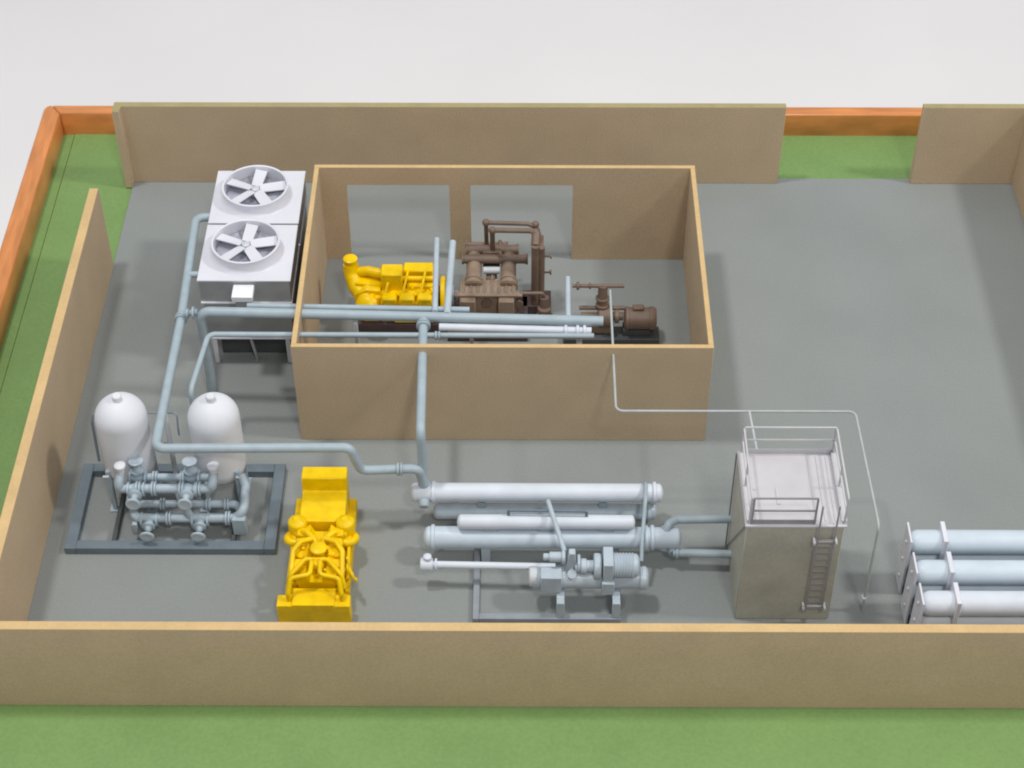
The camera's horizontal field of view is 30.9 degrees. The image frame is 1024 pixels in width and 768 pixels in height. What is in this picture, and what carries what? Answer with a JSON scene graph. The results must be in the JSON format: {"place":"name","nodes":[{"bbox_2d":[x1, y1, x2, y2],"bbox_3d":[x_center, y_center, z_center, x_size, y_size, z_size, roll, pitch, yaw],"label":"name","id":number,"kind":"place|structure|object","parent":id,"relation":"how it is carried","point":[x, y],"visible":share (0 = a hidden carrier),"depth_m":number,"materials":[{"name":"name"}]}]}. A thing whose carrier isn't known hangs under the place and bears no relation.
{"place":"outdoors","nodes":[
{"label":"outdoors","id":0,"kind":"place"},
{"bbox_2d":[0,0,1023,247],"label":"background floor","id":1,"kind":"structure","parent":0,"point":[786,52],"depth_m":40.14,"materials":[{"name":"white"}]},
{"bbox_2d":[0,134,1023,767],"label":"green ground","id":2,"kind":"structure","parent":0,"point":[238,736],"depth_m":16.74,"materials":[{"name":"plant"}]},
{"bbox_2d":[0,134,74,392],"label":"green border","id":3,"kind":"object","parent":2,"relation":"on","point":[12,329],"visible":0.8,"depth_m":21.45,"materials":[{"name":"paint"}]},
{"bbox_2d":[0,188,113,620],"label":"perimeter wall","id":4,"kind":"structure","parent":2,"relation":"on","point":[31,498],"depth_m":18.60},
{"bbox_2d":[0,106,921,349],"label":"display frame","id":5,"kind":"object","parent":2,"relation":"on","point":[57,123],"visible":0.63,"depth_m":22.88,"materials":[{"name":"brown wood"}]},
{"bbox_2d":[0,621,1023,708],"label":"perimeter wall","id":6,"kind":"structure","parent":2,"relation":"on","point":[520,664],"depth_m":16.47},
{"bbox_2d":[27,179,1023,623],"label":"floor","id":7,"kind":"structure","parent":0,"point":[889,313],"depth_m":19.79,"materials":[{"name":"grey paint"}]},
{"bbox_2d":[94,392,162,511],"bbox_3d":[-3.791,0.672,18.209,0.504,1.422,0.670,0,44,0],"label":"upright tank","id":8,"kind":"object","parent":7,"relation":"on","point":[122,427],"visible":0.83,"depth_m":17.91,"materials":[{"name":"white metal"}]},
{"bbox_2d":[64,463,286,553],"bbox_3d":[-3.347,1.242,18.580,2.068,0.083,1.145,0,44,0],"label":"skid frame","id":9,"kind":"object","parent":7,"relation":"on","point":[74,544],"visible":0.83,"depth_m":18.24,"materials":[{"name":"grey metal"}]},
{"bbox_2d":[91,412,249,540],"bbox_3d":[-3.328,0.861,18.153,1.504,1.108,0.984,0,44,0],"label":"valve manifold","id":10,"kind":"object","parent":9,"relation":"on","point":[190,474],"visible":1,"depth_m":18.13,"materials":[{"name":"paint"}]},
{"bbox_2d":[187,392,251,512],"bbox_3d":[-2.891,0.675,18.204,0.504,1.422,0.670,0,44,0],"label":"upright tank","id":11,"kind":"object","parent":7,"relation":"on","point":[213,417],"visible":0.79,"depth_m":17.89,"materials":[{"name":"white metal"}]},
{"bbox_2d":[197,219,299,362],"bbox_3d":[-2.795,-0.958,19.942,0.977,1.338,1.113,0,44,0],"label":"cooling unit","id":12,"kind":"object","parent":7,"relation":"on","point":[243,262],"visible":0.95,"depth_m":19.61,"materials":[{"name":"white metal"}]},
{"bbox_2d":[208,165,307,271],"bbox_3d":[-2.786,-1.679,20.682,0.977,1.338,0.930,0,44,0],"label":"cooling unit","id":13,"kind":"object","parent":7,"relation":"on","point":[271,195],"visible":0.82,"depth_m":20.27,"materials":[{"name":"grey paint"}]},
{"bbox_2d":[276,467,359,621],"bbox_3d":[-1.836,1.547,17.895,0.752,0.598,1.495,0,44,0],"label":"generator set","id":14,"kind":"object","parent":7,"relation":"on","point":[321,538],"visible":0.99,"depth_m":17.67,"materials":[{"name":"yellow metal"}]},
{"bbox_2d":[197,307,602,391],"bbox_3d":[-1.151,-0.271,19.280,4.158,1.271,0.106,1,44,2],"label":"header pipe","id":15,"kind":"object","parent":7,"relation":"on","point":[372,315],"visible":0.78,"depth_m":18.84,"materials":[{"name":"grey metal"}]},
{"bbox_2d":[432,237,439,311],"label":"stub pipe","id":16,"kind":"object","parent":15,"relation":"attached to","point":[435,275],"visible":1,"depth_m":19.24,"materials":[{"name":"metal"}]},
{"bbox_2d":[439,323,591,343],"bbox_3d":[0.033,-0.489,18.884,1.547,0.292,0.128,1,44,1],"label":"white pipe","id":17,"kind":"object","parent":15,"relation":"attached to","point":[457,327],"visible":0.83,"depth_m":18.80,"materials":[{"name":"metal"}]},
{"bbox_2d":[565,276,570,315],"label":"stub pipe","id":18,"kind":"object","parent":15,"relation":"attached to","point":[567,295],"visible":1,"depth_m":19.01,"materials":[{"name":"metal"}]},
{"bbox_2d":[343,254,458,332],"bbox_3d":[-1.216,-0.995,20.357,1.261,0.800,0.713,0,44,0],"label":"gas engine","id":19,"kind":"object","parent":7,"relation":"on","point":[409,284],"visible":0.73,"depth_m":20.18,"materials":[{"name":"yellow paint"}]},
{"bbox_2d":[112,102,786,187],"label":"perimeter wall","id":20,"kind":"structure","parent":7,"relation":"on","point":[208,141],"depth_m":21.92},
{"bbox_2d":[447,219,551,340],"bbox_3d":[-0.130,-1.211,20.382,1.150,1.070,1.035,0,44,0],"label":"gas compressor","id":21,"kind":"object","parent":7,"relation":"on","point":[490,292],"visible":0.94,"depth_m":20.32,"materials":[{"name":"brown paint"}]},
{"bbox_2d":[291,165,713,439],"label":"roofless building","id":22,"kind":"structure","parent":7,"relation":"on","point":[516,391],"depth_m":19.11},
{"bbox_2d":[247,303,469,312],"bbox_3d":[-1.573,-0.779,18.978,2.282,0.082,0.064,1,44,2],"label":"header pipe","id":23,"kind":"object","parent":22,"relation":"attached to","point":[366,307],"visible":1,"depth_m":18.95,"materials":[{"name":"grey metal"}]},
{"bbox_2d":[444,240,455,312],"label":"stub pipe","id":24,"kind":"object","parent":23,"relation":"attached to","point":[449,277],"visible":1,"depth_m":19.22,"materials":[{"name":"metal"}]},
{"bbox_2d":[188,331,593,404],"bbox_3d":[-1.176,0.008,18.654,3.997,0.745,0.843,0,44,0],"label":"header pipe","id":25,"kind":"object","parent":22,"relation":"attached to","point":[435,335],"visible":0.97,"depth_m":18.67,"materials":[{"name":"grey metal"}]},
{"bbox_2d":[416,316,430,480],"bbox_3d":[-0.894,0.159,18.490,0.144,0.818,1.636,0,44,0],"label":"riser pipe","id":26,"kind":"object","parent":22,"relation":"attached to","point":[423,323],"visible":1,"depth_m":18.02,"materials":[{"name":"grey metal"}]},
{"bbox_2d":[433,502,656,520],"bbox_3d":[0.328,1.282,18.413,2.220,0.248,0.190,0,44,0],"label":"horizontal vessel","id":27,"kind":"object","parent":7,"relation":"on","point":[453,510],"visible":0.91,"depth_m":18.32,"materials":[{"name":"paint"}]},
{"bbox_2d":[410,479,662,561],"bbox_3d":[0.238,1.329,17.995,2.495,0.309,0.954,0,44,0],"label":"horizontal vessel","id":28,"kind":"object","parent":27,"relation":"on","point":[482,494],"visible":0.99,"depth_m":18.16,"materials":[{"name":"white paint"}]},
{"bbox_2d":[151,213,427,487],"bbox_3d":[-2.150,-0.430,19.095,2.675,0.775,3.553,0,44,0],"label":"process pipe","id":29,"kind":"object","parent":28,"relation":"on","point":[183,314],"visible":1,"depth_m":17.93,"materials":[{"name":"grey metal"}]},
{"bbox_2d":[473,548,620,622],"bbox_3d":[0.329,1.891,17.924,1.400,0.058,1.010,0,44,0],"label":"skid frame","id":30,"kind":"object","parent":7,"relation":"on","point":[535,618],"visible":0.66,"depth_m":17.57,"materials":[{"name":"grey paint"}]},
{"bbox_2d":[529,547,647,617],"bbox_3d":[0.722,1.848,17.467,1.124,0.639,0.390,0,44,0],"label":"oil pump unit","id":31,"kind":"object","parent":30,"relation":"on","point":[610,572],"visible":1,"depth_m":17.40,"materials":[{"name":"paint"}]},
{"bbox_2d":[420,553,554,570],"bbox_3d":[-0.231,1.709,17.706,1.291,0.181,0.137,0,44,0],"label":"transfer pipe","id":32,"kind":"object","parent":31,"relation":"attached to","point":[427,563],"visible":0.99,"depth_m":17.68,"materials":[{"name":"grey metal"}]},
{"bbox_2d":[423,524,681,561],"bbox_3d":[0.391,1.548,18.015,2.500,0.423,0.251,0,44,0],"label":"horizontal vessel","id":33,"kind":"object","parent":7,"relation":"on","point":[434,536],"visible":0.94,"depth_m":17.86,"materials":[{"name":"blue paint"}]},
{"bbox_2d":[457,499,634,551],"bbox_3d":[0.327,1.420,17.682,1.715,0.291,0.612,0,44,0],"label":"horizontal vessel","id":34,"kind":"object","parent":33,"relation":"on","point":[538,523],"visible":1,"depth_m":17.78,"materials":[{"name":"white paint"}]},
{"bbox_2d":[661,515,730,531],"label":"tower pipe","id":35,"kind":"object","parent":33,"relation":"attached to","point":[669,524],"visible":0.98,"depth_m":17.92,"materials":[{"name":"grey metal"}]},
{"bbox_2d":[667,548,730,558],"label":"tower pipe","id":36,"kind":"object","parent":33,"relation":"attached to","point":[676,553],"visible":0.97,"depth_m":17.90,"materials":[{"name":"grey metal"}]},
{"bbox_2d":[563,282,658,343],"bbox_3d":[1.088,-0.776,20.197,1.050,0.703,0.296,0,44,0],"label":"pump motor set","id":37,"kind":"object","parent":7,"relation":"on","point":[639,325],"visible":0.9,"depth_m":20.21,"materials":[{"name":"brown paint"}]},
{"bbox_2d":[609,290,879,611],"bbox_3d":[2.101,0.665,18.341,3.849,1.232,1.379,29,51,26],"label":"thin pipe","id":38,"kind":"object","parent":7,"relation":"on","point":[863,597],"visible":0.91,"depth_m":17.88,"materials":[{"name":"grey metal"}]},
{"bbox_2d":[895,521,1023,593],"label":"storage tube rack","id":39,"kind":"object","parent":7,"relation":"on","point":[926,544],"visible":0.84,"depth_m":17.39,"materials":[{"name":"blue metal"}]},
{"bbox_2d":[901,551,1023,623],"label":"storage tube rack","id":40,"kind":"object","parent":7,"relation":"on","point":[971,575],"visible":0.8,"depth_m":17.13,"materials":[{"name":"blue metal"}]},
{"bbox_2d":[909,104,1023,220],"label":"perimeter wall","id":41,"kind":"structure","parent":7,"relation":"on","point":[969,143],"depth_m":21.96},
{"bbox_2d":[909,582,1023,624],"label":"storage tube rack","id":42,"kind":"object","parent":7,"relation":"on","point":[955,605],"visible":0.54,"depth_m":16.87,"materials":[{"name":"white metal"}]},
{"bbox_2d":[725,426,849,618],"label":"access tower","id":43,"kind":"structure","parent":0,"point":[788,523],"depth_m":17.08,"materials":[{"name":"grey metal"}]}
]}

